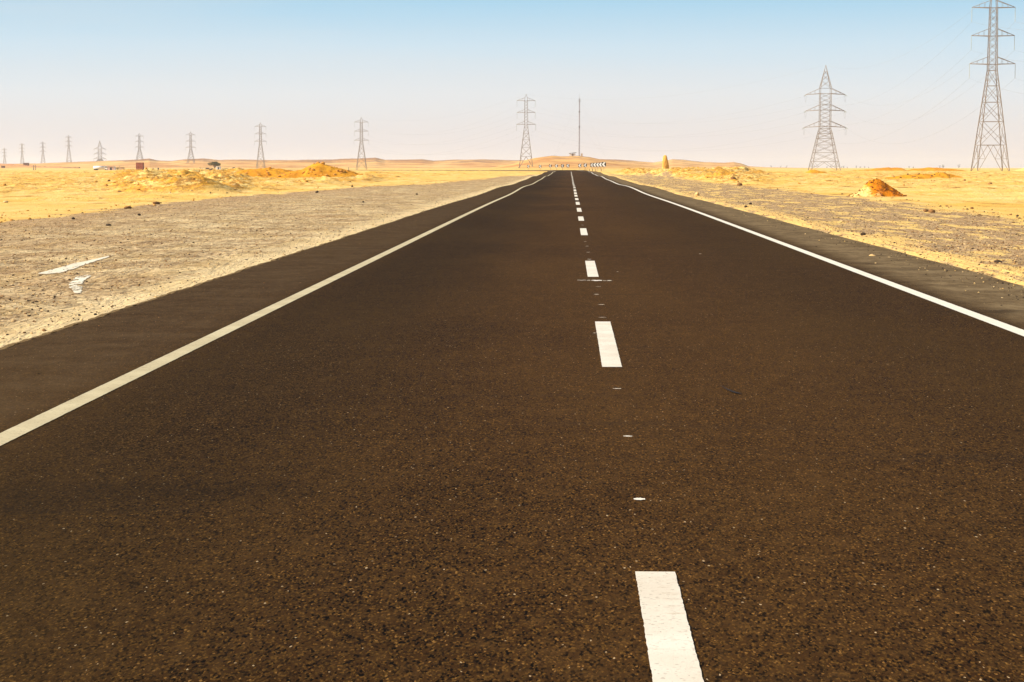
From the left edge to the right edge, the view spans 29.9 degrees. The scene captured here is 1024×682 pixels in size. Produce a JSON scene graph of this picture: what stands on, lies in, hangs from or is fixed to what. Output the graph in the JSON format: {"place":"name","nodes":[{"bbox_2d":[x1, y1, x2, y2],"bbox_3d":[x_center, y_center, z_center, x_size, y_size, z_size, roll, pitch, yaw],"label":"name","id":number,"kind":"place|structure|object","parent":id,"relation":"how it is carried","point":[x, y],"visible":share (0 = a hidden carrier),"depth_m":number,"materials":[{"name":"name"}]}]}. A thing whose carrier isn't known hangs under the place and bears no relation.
{"place":"outdoors","nodes":[
{"label":"outdoors","id":0,"kind":"place"},
{"bbox_2d":[0,175,537,347],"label":"gravel shoulder","id":1,"kind":"object","parent":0,"point":[158,250],"visible":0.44,"depth_m":39.48,"materials":[{"name":"beige gravel"}]},
{"bbox_2d":[38,256,108,273],"bbox_3d":[-6.777,-1.214,30.100,0.322,0.024,5.804,0,5,-3],"label":"road marking","id":2,"kind":"object","parent":1,"relation":"on","point":[60,269],"visible":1,"depth_m":29.12,"materials":[{"name":"paint"}]},
{"bbox_2d":[69,275,89,292],"bbox_3d":[-5.725,-0.752,25.267,0.254,0.019,3.912,-1,5,-10],"label":"road marking","id":3,"kind":"object","parent":1,"relation":"on","point":[80,280],"visible":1,"depth_m":25.57,"materials":[{"name":"paint"}]},
{"bbox_2d":[0,156,824,168],"bbox_3d":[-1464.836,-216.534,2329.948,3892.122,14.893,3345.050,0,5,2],"label":"hills","id":4,"kind":"structure","parent":0,"point":[573,162],"depth_m":2168.77,"materials":[{"name":"beige sand"}]},
{"bbox_2d":[41,141,44,162],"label":"electricity pylon","id":5,"kind":"object","parent":4,"relation":"on","point":[42,152],"visible":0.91,"depth_m":3470.25,"materials":[{"name":"metal"}]},
{"bbox_2d":[65,141,71,161],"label":"electricity pylon","id":6,"kind":"object","parent":4,"relation":"on","point":[69,154],"visible":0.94,"depth_m":3137.77,"materials":[{"name":"metal"}]},
{"bbox_2d":[94,140,105,160],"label":"electricity pylon","id":7,"kind":"object","parent":4,"relation":"on","point":[98,158],"visible":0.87,"depth_m":2824.93,"materials":[{"name":"metal"}]},
{"bbox_2d":[135,135,143,159],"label":"electricity pylon","id":8,"kind":"object","parent":4,"relation":"on","point":[138,147],"visible":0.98,"depth_m":2501.66,"materials":[{"name":"metal"}]},
{"bbox_2d":[186,133,195,162],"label":"electricity pylon","id":9,"kind":"object","parent":4,"relation":"on","point":[188,159],"visible":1,"depth_m":2190.10,"materials":[{"name":"metal"}]},
{"bbox_2d":[516,95,535,167],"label":"electricity pylon","id":10,"kind":"object","parent":4,"relation":"on","point":[524,124],"visible":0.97,"depth_m":1161.87,"materials":[{"name":"metal"}]},
{"bbox_2d":[556,99,602,155],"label":"radio mast","id":11,"kind":"object","parent":4,"relation":"on","point":[579,135],"visible":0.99,"depth_m":1438.19,"materials":[{"name":"metal"}]},
{"bbox_2d":[0,169,1023,681],"bbox_3d":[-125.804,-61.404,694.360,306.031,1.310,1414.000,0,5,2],"label":"road","id":12,"kind":"structure","parent":0,"point":[572,427],"depth_m":10.02,"materials":[{"name":"brown asphalt"}]},
{"bbox_2d":[0,166,1023,222],"bbox_3d":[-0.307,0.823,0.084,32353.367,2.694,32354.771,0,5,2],"label":"ground","id":13,"kind":"structure","parent":0,"point":[1003,194],"depth_m":133.07,"materials":[{"name":"yellow sand"}]},
{"bbox_2d":[19,144,24,162],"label":"electricity pylon","id":14,"kind":"object","parent":13,"relation":"on","point":[22,148],"visible":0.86,"depth_m":3811.84,"materials":[{"name":"metal"}]},
{"bbox_2d":[0,164,79,167],"bbox_3d":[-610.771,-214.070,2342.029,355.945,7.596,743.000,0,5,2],"label":"earth bank","id":15,"kind":"structure","parent":13,"relation":"on","point":[39,166],"depth_m":2049.77,"materials":[{"name":"beige sand"}]},
{"bbox_2d":[93,166,106,169],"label":"tanker truck","id":16,"kind":"object","parent":13,"relation":"on","point":[99,167],"visible":0.76,"depth_m":1152.43,"materials":[{"name":"metal"}]},
{"bbox_2d":[136,163,143,169],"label":"water tank","id":17,"kind":"object","parent":13,"relation":"on","point":[140,166],"visible":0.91,"depth_m":1210.57,"materials":[{"name":"paint"}]},
{"bbox_2d":[3,167,371,193],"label":"rubble","id":18,"kind":"object","parent":13,"relation":"on","point":[4,184],"visible":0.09,"depth_m":118.32,"materials":[{"name":"brown stone"}]},
{"bbox_2d":[208,161,220,168],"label":"acacia tree","id":19,"kind":"object","parent":13,"relation":"on","point":[214,163],"visible":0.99,"depth_m":1149.60,"materials":[{"name":"green plant"}]},
{"bbox_2d":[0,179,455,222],"bbox_3d":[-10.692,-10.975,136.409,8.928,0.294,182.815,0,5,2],"label":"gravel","id":20,"kind":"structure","parent":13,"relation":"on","point":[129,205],"depth_m":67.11,"materials":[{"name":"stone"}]},
{"bbox_2d":[254,123,266,168],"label":"electricity pylon","id":21,"kind":"object","parent":13,"relation":"on","point":[259,141],"visible":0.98,"depth_m":1857.88,"materials":[{"name":"metal"}]},
{"bbox_2d":[234,167,291,176],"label":"sand heap","id":22,"kind":"object","parent":13,"relation":"on","point":[264,172],"visible":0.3,"depth_m":220.41,"materials":[{"name":"orange sand"}]},
{"bbox_2d":[265,162,376,177],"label":"sand heap","id":23,"kind":"object","parent":13,"relation":"on","point":[318,169],"visible":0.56,"depth_m":202.92,"materials":[{"name":"orange sand"}]},
{"bbox_2d":[354,119,366,167],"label":"electricity pylon","id":24,"kind":"object","parent":13,"relation":"on","point":[365,164],"visible":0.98,"depth_m":1515.08,"materials":[{"name":"metal"}]},
{"bbox_2d":[662,155,668,168],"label":"standing stone","id":25,"kind":"object","parent":13,"relation":"on","point":[665,164],"visible":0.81,"depth_m":343.75,"materials":[{"name":"stone"}]},
{"bbox_2d":[806,170,825,172],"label":"sand heap","id":26,"kind":"object","parent":13,"relation":"on","point":[813,171],"visible":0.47,"depth_m":296.26,"materials":[{"name":"orange sand"}]},
{"bbox_2d":[803,66,847,170],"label":"electricity pylon","id":27,"kind":"object","parent":13,"relation":"on","point":[829,119],"visible":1,"depth_m":840.92,"materials":[{"name":"metal"}]},
{"bbox_2d":[662,166,1021,185],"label":"rubble","id":28,"kind":"object","parent":13,"relation":"on","point":[825,181],"visible":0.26,"depth_m":164.33,"materials":[{"name":"brown stone"}]},
{"bbox_2d":[849,178,906,196],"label":"earth mound","id":29,"kind":"object","parent":13,"relation":"on","point":[876,187],"visible":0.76,"depth_m":96.08,"materials":[{"name":"orange sand"}]},
{"bbox_2d":[852,167,905,170],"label":"sand heap","id":30,"kind":"object","parent":13,"relation":"on","point":[889,169],"visible":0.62,"depth_m":611.70,"materials":[{"name":"orange sand"}]},
{"bbox_2d":[884,172,960,178],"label":"sand heap","id":31,"kind":"object","parent":13,"relation":"on","point":[933,175],"visible":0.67,"depth_m":197.16,"materials":[{"name":"orange sand"}]},
{"bbox_2d":[906,167,964,170],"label":"sand heap","id":32,"kind":"object","parent":13,"relation":"on","point":[933,169],"visible":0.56,"depth_m":453.73,"materials":[{"name":"sand"}]},
{"bbox_2d":[969,0,1015,170],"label":"electricity pylon","id":33,"kind":"object","parent":13,"relation":"on","point":[995,64],"visible":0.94,"depth_m":491.45,"materials":[{"name":"metal"}]},
{"bbox_2d":[0,0,1023,167],"label":"sky","id":34,"kind":"structure","parent":0,"point":[84,73],"materials":[{"name":"blue"}]},
{"bbox_2d":[605,170,1023,285],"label":"gravel shoulder","id":35,"kind":"object","parent":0,"point":[789,211],"visible":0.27,"depth_m":51.56},
{"bbox_2d":[702,203,1023,305],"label":"gravel","id":36,"kind":"structure","parent":35,"relation":"on","point":[927,265],"depth_m":28.32,"materials":[{"name":"stone"}]},
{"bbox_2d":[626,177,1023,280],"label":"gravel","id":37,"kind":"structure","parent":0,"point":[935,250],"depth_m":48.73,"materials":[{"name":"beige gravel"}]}
]}

